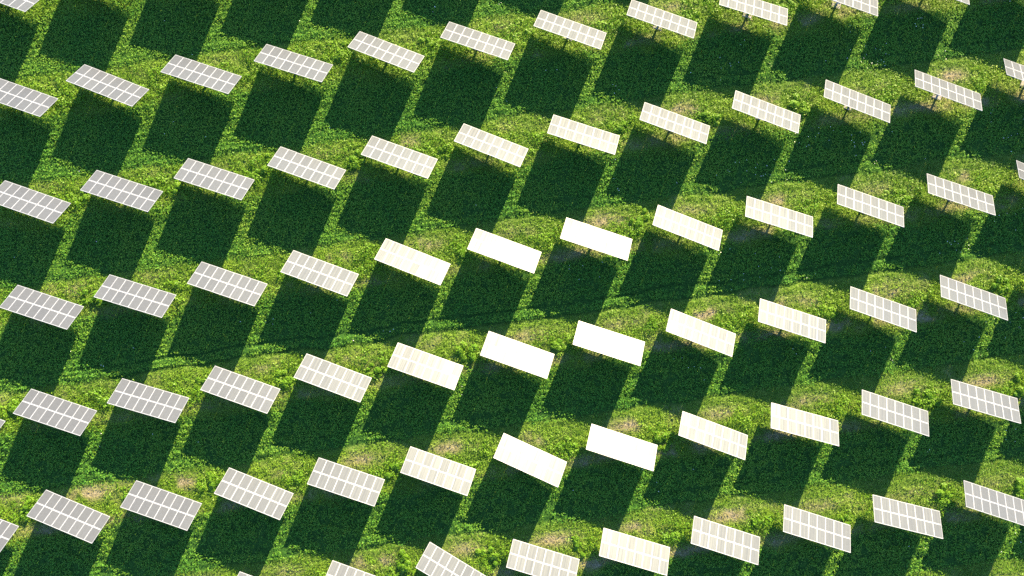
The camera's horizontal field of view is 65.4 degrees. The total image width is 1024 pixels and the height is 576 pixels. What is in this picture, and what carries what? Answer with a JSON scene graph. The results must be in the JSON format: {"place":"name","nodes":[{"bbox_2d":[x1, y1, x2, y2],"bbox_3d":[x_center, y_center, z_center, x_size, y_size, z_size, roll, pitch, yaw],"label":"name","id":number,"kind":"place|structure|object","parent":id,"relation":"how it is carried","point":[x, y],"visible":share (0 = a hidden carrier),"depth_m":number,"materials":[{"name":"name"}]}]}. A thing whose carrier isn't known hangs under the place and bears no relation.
{"place":"outdoors","nodes":[
{"label":"outdoors","id":0,"kind":"place"},
{"bbox_2d":[0,0,1023,575],"bbox_3d":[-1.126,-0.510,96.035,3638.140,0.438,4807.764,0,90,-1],"label":"ground","id":1,"kind":"structure","parent":0,"point":[544,306],"depth_m":96.02,"materials":[{"name":"green plant"}]},
{"bbox_2d":[0,519,18,551],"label":"solar tracker","id":2,"kind":"object","parent":1,"relation":"on","point":[8,530],"visible":1,"depth_m":93.41,"materials":[{"name":"glass"}]},
{"bbox_2d":[7,400,18,412],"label":"weed bush","id":3,"kind":"object","parent":1,"relation":"on","point":[11,408],"visible":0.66,"depth_m":94.89,"materials":[{"name":"green plant"}]},
{"bbox_2d":[0,0,38,11],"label":"solar tracker","id":4,"kind":"object","parent":1,"relation":"on","point":[24,5],"visible":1,"depth_m":92.09,"materials":[{"name":"glass"}]},
{"bbox_2d":[20,495,34,520],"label":"weed bush","id":5,"kind":"object","parent":1,"relation":"on","point":[28,501],"visible":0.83,"depth_m":94.99,"materials":[{"name":"green plant"}]},
{"bbox_2d":[0,78,57,116],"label":"solar tracker","id":6,"kind":"object","parent":1,"relation":"on","point":[27,100],"visible":1,"depth_m":92.85,"materials":[{"name":"glass"}]},
{"bbox_2d":[0,180,70,222],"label":"solar tracker","id":7,"kind":"object","parent":1,"relation":"on","point":[32,203],"visible":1,"depth_m":92.90,"materials":[{"name":"glass"}]},
{"bbox_2d":[0,285,83,329],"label":"solar tracker","id":8,"kind":"object","parent":1,"relation":"on","point":[52,310],"visible":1,"depth_m":92.92,"materials":[{"name":"glass"}]},
{"bbox_2d":[13,389,96,435],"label":"solar tracker","id":9,"kind":"object","parent":1,"relation":"on","point":[55,412],"visible":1,"depth_m":93.01,"materials":[{"name":"glass"}]},
{"bbox_2d":[27,490,109,543],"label":"solar tracker","id":10,"kind":"object","parent":1,"relation":"on","point":[62,513],"visible":1,"depth_m":93.09,"materials":[{"name":"glass"}]},
{"bbox_2d":[78,183,88,200],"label":"weed bush","id":11,"kind":"object","parent":1,"relation":"on","point":[83,193],"visible":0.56,"depth_m":94.99,"materials":[{"name":"green plant"}]},
{"bbox_2d":[80,289,106,307],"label":"weed bush","id":12,"kind":"object","parent":1,"relation":"on","point":[101,302],"visible":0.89,"depth_m":94.94,"materials":[{"name":"green plant"}]},
{"bbox_2d":[66,64,148,106],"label":"solar tracker","id":13,"kind":"object","parent":1,"relation":"on","point":[108,85],"visible":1,"depth_m":92.86,"materials":[{"name":"glass"}]},
{"bbox_2d":[81,170,162,211],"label":"solar tracker","id":14,"kind":"object","parent":1,"relation":"on","point":[121,190],"visible":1,"depth_m":92.95,"materials":[{"name":"glass"}]},
{"bbox_2d":[94,275,175,317],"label":"solar tracker","id":15,"kind":"object","parent":1,"relation":"on","point":[135,296],"visible":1,"depth_m":93.04,"materials":[{"name":"glass"}]},
{"bbox_2d":[107,378,188,422],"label":"solar tracker","id":16,"kind":"object","parent":1,"relation":"on","point":[147,400],"visible":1,"depth_m":93.12,"materials":[{"name":"glass"}]},
{"bbox_2d":[121,480,201,530],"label":"solar tracker","id":17,"kind":"object","parent":1,"relation":"on","point":[161,505],"visible":1,"depth_m":93.20,"materials":[{"name":"glass"}]},
{"bbox_2d":[172,180,191,200],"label":"weed bush","id":18,"kind":"object","parent":1,"relation":"on","point":[178,184],"visible":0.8,"depth_m":95.04,"materials":[{"name":"green plant"}]},
{"bbox_2d":[194,377,205,391],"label":"weed bush","id":19,"kind":"object","parent":1,"relation":"on","point":[199,380],"visible":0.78,"depth_m":95.33,"materials":[{"name":"green plant"}]},
{"bbox_2d":[161,55,241,93],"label":"solar tracker","id":20,"kind":"object","parent":1,"relation":"on","point":[199,73],"visible":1,"depth_m":92.97,"materials":[{"name":"glass"}]},
{"bbox_2d":[174,158,253,199],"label":"solar tracker","id":21,"kind":"object","parent":1,"relation":"on","point":[207,176],"visible":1,"depth_m":93.06,"materials":[{"name":"glass"}]},
{"bbox_2d":[206,471,222,500],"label":"weed bush","id":22,"kind":"object","parent":1,"relation":"on","point":[212,484],"visible":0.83,"depth_m":95.32,"materials":[{"name":"green plant"}]},
{"bbox_2d":[187,262,266,305],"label":"solar tracker","id":23,"kind":"object","parent":1,"relation":"on","point":[228,284],"visible":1,"depth_m":93.15,"materials":[{"name":"glass"}]},
{"bbox_2d":[200,366,279,413],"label":"solar tracker","id":24,"kind":"object","parent":1,"relation":"on","point":[230,386],"visible":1,"depth_m":93.24,"materials":[{"name":"glass"}]},
{"bbox_2d":[214,468,293,519],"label":"solar tracker","id":25,"kind":"object","parent":1,"relation":"on","point":[241,488],"visible":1,"depth_m":93.32,"materials":[{"name":"glass"}]},
{"bbox_2d":[250,153,272,176],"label":"weed bush","id":26,"kind":"object","parent":1,"relation":"on","point":[264,168],"visible":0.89,"depth_m":95.20,"materials":[{"name":"green plant"}]},
{"bbox_2d":[274,370,294,385],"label":"weed bush","id":27,"kind":"object","parent":1,"relation":"on","point":[278,373],"visible":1,"depth_m":95.34,"materials":[{"name":"green plant"}]},
{"bbox_2d":[254,44,332,81],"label":"solar tracker","id":28,"kind":"object","parent":1,"relation":"on","point":[293,62],"visible":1,"depth_m":93.10,"materials":[{"name":"glass"}]},
{"bbox_2d":[285,474,302,485],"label":"weed bush","id":29,"kind":"object","parent":1,"relation":"on","point":[294,478],"visible":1,"depth_m":95.45,"materials":[{"name":"green plant"}]},
{"bbox_2d":[267,147,345,188],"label":"solar tracker","id":30,"kind":"object","parent":1,"relation":"on","point":[306,167],"visible":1,"depth_m":93.18,"materials":[{"name":"glass"}]},
{"bbox_2d":[281,250,358,295],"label":"solar tracker","id":31,"kind":"object","parent":1,"relation":"on","point":[310,269],"visible":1,"depth_m":93.27,"materials":[{"name":"glass"}]},
{"bbox_2d":[294,354,371,401],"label":"solar tracker","id":32,"kind":"object","parent":1,"relation":"on","point":[344,382],"visible":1,"depth_m":93.36,"materials":[{"name":"glass"}]},
{"bbox_2d":[329,40,352,61],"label":"weed bush","id":33,"kind":"object","parent":1,"relation":"on","point":[333,57],"visible":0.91,"depth_m":95.27,"materials":[{"name":"green plant"}]},
{"bbox_2d":[307,458,384,505],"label":"solar tracker","id":34,"kind":"object","parent":1,"relation":"on","point":[353,485],"visible":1,"depth_m":93.45,"materials":[{"name":"glass"}]},
{"bbox_2d":[326,560,374,575],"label":"solar tracker","id":35,"kind":"object","parent":1,"relation":"on","point":[337,568],"visible":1,"depth_m":94.25,"materials":[{"name":"glass"}]},
{"bbox_2d":[349,149,365,168],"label":"weed bush","id":36,"kind":"object","parent":1,"relation":"on","point":[352,158],"visible":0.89,"depth_m":95.27,"materials":[{"name":"green plant"}]},
{"bbox_2d":[365,363,390,377],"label":"weed bush","id":37,"kind":"object","parent":1,"relation":"on","point":[381,368],"visible":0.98,"depth_m":95.49,"materials":[{"name":"green plant"}]},
{"bbox_2d":[348,31,423,72],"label":"solar tracker","id":38,"kind":"object","parent":1,"relation":"on","point":[385,51],"visible":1,"depth_m":93.21,"materials":[{"name":"glass"}]},
{"bbox_2d":[385,456,405,482],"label":"weed bush","id":39,"kind":"object","parent":1,"relation":"on","point":[397,465],"visible":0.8,"depth_m":95.53,"materials":[{"name":"green plant"}]},
{"bbox_2d":[361,136,437,178],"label":"solar tracker","id":40,"kind":"object","parent":1,"relation":"on","point":[388,153],"visible":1,"depth_m":93.31,"materials":[{"name":"glass"}]},
{"bbox_2d":[396,549,410,572],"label":"weed bush","id":41,"kind":"object","parent":1,"relation":"on","point":[404,567],"visible":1,"depth_m":95.56,"materials":[{"name":"green plant"}]},
{"bbox_2d":[375,239,449,284],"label":"solar tracker","id":42,"kind":"object","parent":1,"relation":"on","point":[419,264],"visible":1,"depth_m":93.39,"materials":[{"name":"glass"}]},
{"bbox_2d":[387,343,462,389],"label":"solar tracker","id":43,"kind":"object","parent":1,"relation":"on","point":[432,369],"visible":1,"depth_m":93.47,"materials":[{"name":"glass"}]},
{"bbox_2d":[417,32,436,47],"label":"weed bush","id":44,"kind":"object","parent":1,"relation":"on","point":[421,40],"visible":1,"depth_m":95.39,"materials":[{"name":"green plant"}]},
{"bbox_2d":[400,446,475,495],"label":"solar tracker","id":45,"kind":"object","parent":1,"relation":"on","point":[444,472],"visible":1,"depth_m":93.56,"materials":[{"name":"glass"}]},
{"bbox_2d":[438,144,451,158],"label":"weed bush","id":46,"kind":"object","parent":1,"relation":"on","point":[447,156],"visible":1,"depth_m":95.43,"materials":[{"name":"green plant"}]},
{"bbox_2d":[416,542,484,575],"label":"solar tracker","id":47,"kind":"object","parent":1,"relation":"on","point":[431,563],"visible":1,"depth_m":93.95,"materials":[{"name":"glass"}]},
{"bbox_2d":[457,245,469,265],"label":"weed bush","id":48,"kind":"object","parent":1,"relation":"on","point":[461,247],"visible":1,"depth_m":95.61,"materials":[{"name":"green plant"}]},
{"bbox_2d":[455,340,478,361],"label":"weed bush","id":49,"kind":"object","parent":1,"relation":"on","point":[471,356],"visible":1,"depth_m":95.42,"materials":[{"name":"green plant"}]},
{"bbox_2d":[440,22,514,59],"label":"solar tracker","id":50,"kind":"object","parent":1,"relation":"on","point":[479,41],"visible":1,"depth_m":93.31,"materials":[{"name":"glass"}]},
{"bbox_2d":[475,546,500,569],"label":"weed bush","id":51,"kind":"object","parent":1,"relation":"on","point":[494,556],"visible":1,"depth_m":95.75,"materials":[{"name":"green plant"}]},
{"bbox_2d":[454,124,527,166],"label":"solar tracker","id":52,"kind":"object","parent":1,"relation":"on","point":[496,147],"visible":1,"depth_m":93.42,"materials":[{"name":"glass"}]},
{"bbox_2d":[467,228,540,272],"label":"solar tracker","id":53,"kind":"object","parent":1,"relation":"on","point":[501,249],"visible":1,"depth_m":93.51,"materials":[{"name":"glass"}]},
{"bbox_2d":[0,0,1023,575],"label":"crop","id":54,"kind":"object","parent":1,"relation":"on","point":[280,220],"visible":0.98,"depth_m":95.69,"materials":[{"name":"green plant"}]},
{"bbox_2d":[0,0,1023,575],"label":"weeds","id":55,"kind":"object","parent":1,"relation":"on","point":[376,268],"visible":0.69,"depth_m":95.55,"materials":[{"name":"green plant"}]},
{"bbox_2d":[480,331,553,378],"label":"solar tracker","id":56,"kind":"object","parent":1,"relation":"on","point":[516,354],"visible":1,"depth_m":93.60,"materials":[{"name":"glass"}]},
{"bbox_2d":[494,433,566,486],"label":"solar tracker","id":57,"kind":"object","parent":1,"relation":"on","point":[522,456],"visible":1,"depth_m":93.68,"materials":[{"name":"glass"}]},
{"bbox_2d":[506,539,578,575],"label":"solar tracker","id":58,"kind":"object","parent":1,"relation":"on","point":[533,561],"visible":1,"depth_m":93.89,"materials":[{"name":"glass"}]},
{"bbox_2d":[550,338,571,350],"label":"weed bush","id":59,"kind":"object","parent":1,"relation":"on","point":[558,345],"visible":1,"depth_m":95.70,"materials":[{"name":"green plant"}]},
{"bbox_2d":[534,10,605,49],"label":"solar tracker","id":60,"kind":"object","parent":1,"relation":"on","point":[566,28],"visible":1,"depth_m":93.46,"materials":[{"name":"glass"}]},
{"bbox_2d":[566,443,579,455],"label":"weed bush","id":61,"kind":"object","parent":1,"relation":"on","point":[568,448],"visible":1,"depth_m":95.85,"materials":[{"name":"green plant"}]},
{"bbox_2d":[572,535,588,556],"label":"weed bush","id":62,"kind":"object","parent":1,"relation":"on","point":[577,546],"visible":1,"depth_m":95.92,"materials":[{"name":"green plant"}]},
{"bbox_2d":[547,115,618,154],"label":"solar tracker","id":63,"kind":"object","parent":1,"relation":"on","point":[579,133],"visible":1,"depth_m":93.54,"materials":[{"name":"glass"}]},
{"bbox_2d":[560,217,631,260],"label":"solar tracker","id":64,"kind":"object","parent":1,"relation":"on","point":[581,233],"visible":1,"depth_m":93.63,"materials":[{"name":"glass"}]},
{"bbox_2d":[573,321,644,365],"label":"solar tracker","id":65,"kind":"object","parent":1,"relation":"on","point":[609,343],"visible":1,"depth_m":93.71,"materials":[{"name":"glass"}]},
{"bbox_2d":[615,120,627,140],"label":"weed bush","id":66,"kind":"object","parent":1,"relation":"on","point":[620,127],"visible":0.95,"depth_m":95.68,"materials":[{"name":"green plant"}]},
{"bbox_2d":[586,424,657,470],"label":"solar tracker","id":67,"kind":"object","parent":1,"relation":"on","point":[619,446],"visible":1,"depth_m":93.80,"materials":[{"name":"glass"}]},
{"bbox_2d":[599,528,669,575],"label":"solar tracker","id":68,"kind":"object","parent":1,"relation":"on","point":[624,548],"visible":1,"depth_m":93.88,"materials":[{"name":"glass"}]},
{"bbox_2d":[630,205,649,238],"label":"weed bush","id":69,"kind":"object","parent":1,"relation":"on","point":[639,221],"visible":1,"depth_m":95.83,"materials":[{"name":"green plant"}]},
{"bbox_2d":[627,0,696,38],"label":"solar tracker","id":70,"kind":"object","parent":1,"relation":"on","point":[655,17],"visible":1,"depth_m":93.59,"materials":[{"name":"glass"}]},
{"bbox_2d":[654,432,672,452],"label":"weed bush","id":71,"kind":"object","parent":1,"relation":"on","point":[664,448],"visible":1,"depth_m":95.86,"materials":[{"name":"green plant"}]},
{"bbox_2d":[640,102,709,143],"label":"solar tracker","id":72,"kind":"object","parent":1,"relation":"on","point":[680,125],"visible":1,"depth_m":93.65,"materials":[{"name":"glass"}]},
{"bbox_2d":[653,205,722,250],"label":"solar tracker","id":73,"kind":"object","parent":1,"relation":"on","point":[697,231],"visible":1,"depth_m":93.75,"materials":[{"name":"glass"}]},
{"bbox_2d":[666,309,735,356],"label":"solar tracker","id":74,"kind":"object","parent":1,"relation":"on","point":[700,332],"visible":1,"depth_m":93.84,"materials":[{"name":"glass"}]},
{"bbox_2d":[695,110,721,126],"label":"weed bush","id":75,"kind":"object","parent":1,"relation":"on","point":[706,113],"visible":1,"depth_m":95.77,"materials":[{"name":"green plant"}]},
{"bbox_2d":[678,411,747,459],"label":"solar tracker","id":76,"kind":"object","parent":1,"relation":"on","point":[713,435],"visible":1,"depth_m":93.91,"materials":[{"name":"glass"}]},
{"bbox_2d":[691,516,759,564],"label":"solar tracker","id":77,"kind":"object","parent":1,"relation":"on","point":[725,540],"visible":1,"depth_m":94.00,"materials":[{"name":"glass"}]},
{"bbox_2d":[719,0,787,25],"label":"solar tracker","id":78,"kind":"object","parent":1,"relation":"on","point":[768,11],"visible":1,"depth_m":93.52,"materials":[{"name":"glass"}]},
{"bbox_2d":[732,91,800,132],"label":"solar tracker","id":79,"kind":"object","parent":1,"relation":"on","point":[759,109],"visible":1,"depth_m":93.78,"materials":[{"name":"glass"}]},
{"bbox_2d":[745,196,812,237],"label":"solar tracker","id":80,"kind":"object","parent":1,"relation":"on","point":[779,216],"visible":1,"depth_m":93.86,"materials":[{"name":"glass"}]},
{"bbox_2d":[758,299,825,342],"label":"solar tracker","id":81,"kind":"object","parent":1,"relation":"on","point":[792,320],"visible":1,"depth_m":93.95,"materials":[{"name":"glass"}]},
{"bbox_2d":[788,93,816,115],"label":"weed bush","id":82,"kind":"object","parent":1,"relation":"on","point":[794,103],"visible":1,"depth_m":95.90,"materials":[{"name":"green plant"}]},
{"bbox_2d":[771,403,838,445],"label":"solar tracker","id":83,"kind":"object","parent":1,"relation":"on","point":[804,424],"visible":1,"depth_m":94.03,"materials":[{"name":"glass"}]},
{"bbox_2d":[783,504,850,552],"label":"solar tracker","id":84,"kind":"object","parent":1,"relation":"on","point":[816,528],"visible":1,"depth_m":94.11,"materials":[{"name":"glass"}]},
{"bbox_2d":[823,309,843,323],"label":"weed bush","id":85,"kind":"object","parent":1,"relation":"on","point":[833,317],"visible":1,"depth_m":96.19,"materials":[{"name":"green plant"}]},
{"bbox_2d":[839,513,851,524],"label":"weed bush","id":86,"kind":"object","parent":1,"relation":"on","point":[845,517],"visible":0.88,"depth_m":96.27,"materials":[{"name":"green plant"}]},
{"bbox_2d":[831,0,877,15],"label":"solar tracker","id":87,"kind":"object","parent":1,"relation":"on","point":[869,6],"visible":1,"depth_m":93.46,"materials":[{"name":"glass"}]},
{"bbox_2d":[824,80,889,122],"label":"solar tracker","id":88,"kind":"object","parent":1,"relation":"on","point":[853,99],"visible":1,"depth_m":93.90,"materials":[{"name":"glass"}]},
{"bbox_2d":[837,184,903,226],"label":"solar tracker","id":89,"kind":"object","parent":1,"relation":"on","point":[870,205],"visible":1,"depth_m":93.98,"materials":[{"name":"glass"}]},
{"bbox_2d":[850,286,916,331],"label":"solar tracker","id":90,"kind":"object","parent":1,"relation":"on","point":[883,309],"visible":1,"depth_m":94.07,"materials":[{"name":"glass"}]},
{"bbox_2d":[862,390,928,435],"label":"solar tracker","id":91,"kind":"object","parent":1,"relation":"on","point":[895,413],"visible":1,"depth_m":94.14,"materials":[{"name":"glass"}]},
{"bbox_2d":[896,189,910,202],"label":"weed bush","id":92,"kind":"object","parent":1,"relation":"on","point":[900,193],"visible":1,"depth_m":96.19,"materials":[{"name":"green plant"}]},
{"bbox_2d":[872,495,942,538],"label":"solar tracker","id":93,"kind":"object","parent":1,"relation":"on","point":[903,515],"visible":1,"depth_m":94.23,"materials":[{"name":"glass"}]},
{"bbox_2d":[907,296,918,308],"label":"weed bush","id":94,"kind":"object","parent":1,"relation":"on","point":[910,304],"visible":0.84,"depth_m":96.25,"materials":[{"name":"green plant"}]},
{"bbox_2d":[912,388,941,405],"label":"weed bush","id":95,"kind":"object","parent":1,"relation":"on","point":[928,395],"visible":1,"depth_m":96.31,"materials":[{"name":"green plant"}]},
{"bbox_2d":[934,482,955,508],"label":"weed bush","id":96,"kind":"object","parent":1,"relation":"on","point":[941,493],"visible":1,"depth_m":96.26,"materials":[{"name":"green plant"}]},
{"bbox_2d":[915,70,981,110],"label":"solar tracker","id":97,"kind":"object","parent":1,"relation":"on","point":[940,88],"visible":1,"depth_m":94.03,"materials":[{"name":"glass"}]},
{"bbox_2d":[927,174,995,215],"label":"solar tracker","id":98,"kind":"object","parent":1,"relation":"on","point":[959,194],"visible":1,"depth_m":94.11,"materials":[{"name":"glass"}]},
{"bbox_2d":[940,275,1007,320],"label":"solar tracker","id":99,"kind":"object","parent":1,"relation":"on","point":[973,297],"visible":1,"depth_m":94.18,"materials":[{"name":"glass"}]},
{"bbox_2d":[951,379,1020,423],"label":"solar tracker","id":100,"kind":"object","parent":1,"relation":"on","point":[986,401],"visible":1,"depth_m":94.27,"materials":[{"name":"glass"}]},
{"bbox_2d":[963,480,1023,525],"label":"solar tracker","id":101,"kind":"object","parent":1,"relation":"on","point":[993,503],"visible":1,"depth_m":94.37,"materials":[{"name":"glass"}]},
{"bbox_2d":[991,276,1010,293],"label":"weed bush","id":102,"kind":"object","parent":1,"relation":"on","point":[1007,286],"visible":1,"depth_m":96.19,"materials":[{"name":"green plant"}]},
{"bbox_2d":[1003,58,1023,85],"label":"solar tracker","id":103,"kind":"object","parent":1,"relation":"on","point":[1014,70],"visible":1,"depth_m":94.27,"materials":[{"name":"glass"}]},
{"bbox_2d":[1006,372,1023,396],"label":"weed bush","id":104,"kind":"object","parent":1,"relation":"on","point":[1020,388],"visible":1,"depth_m":96.33,"materials":[{"name":"green plant"}]},
{"bbox_2d":[1014,477,1023,497],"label":"weed bush","id":105,"kind":"object","parent":1,"relation":"on","point":[1019,484],"visible":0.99,"depth_m":96.43,"materials":[{"name":"green plant"}]},
{"bbox_2d":[1016,160,1023,178],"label":"solar tracker","id":106,"kind":"object","parent":1,"relation":"on","point":[1020,166],"visible":1,"depth_m":94.42,"materials":[{"name":"glass"}]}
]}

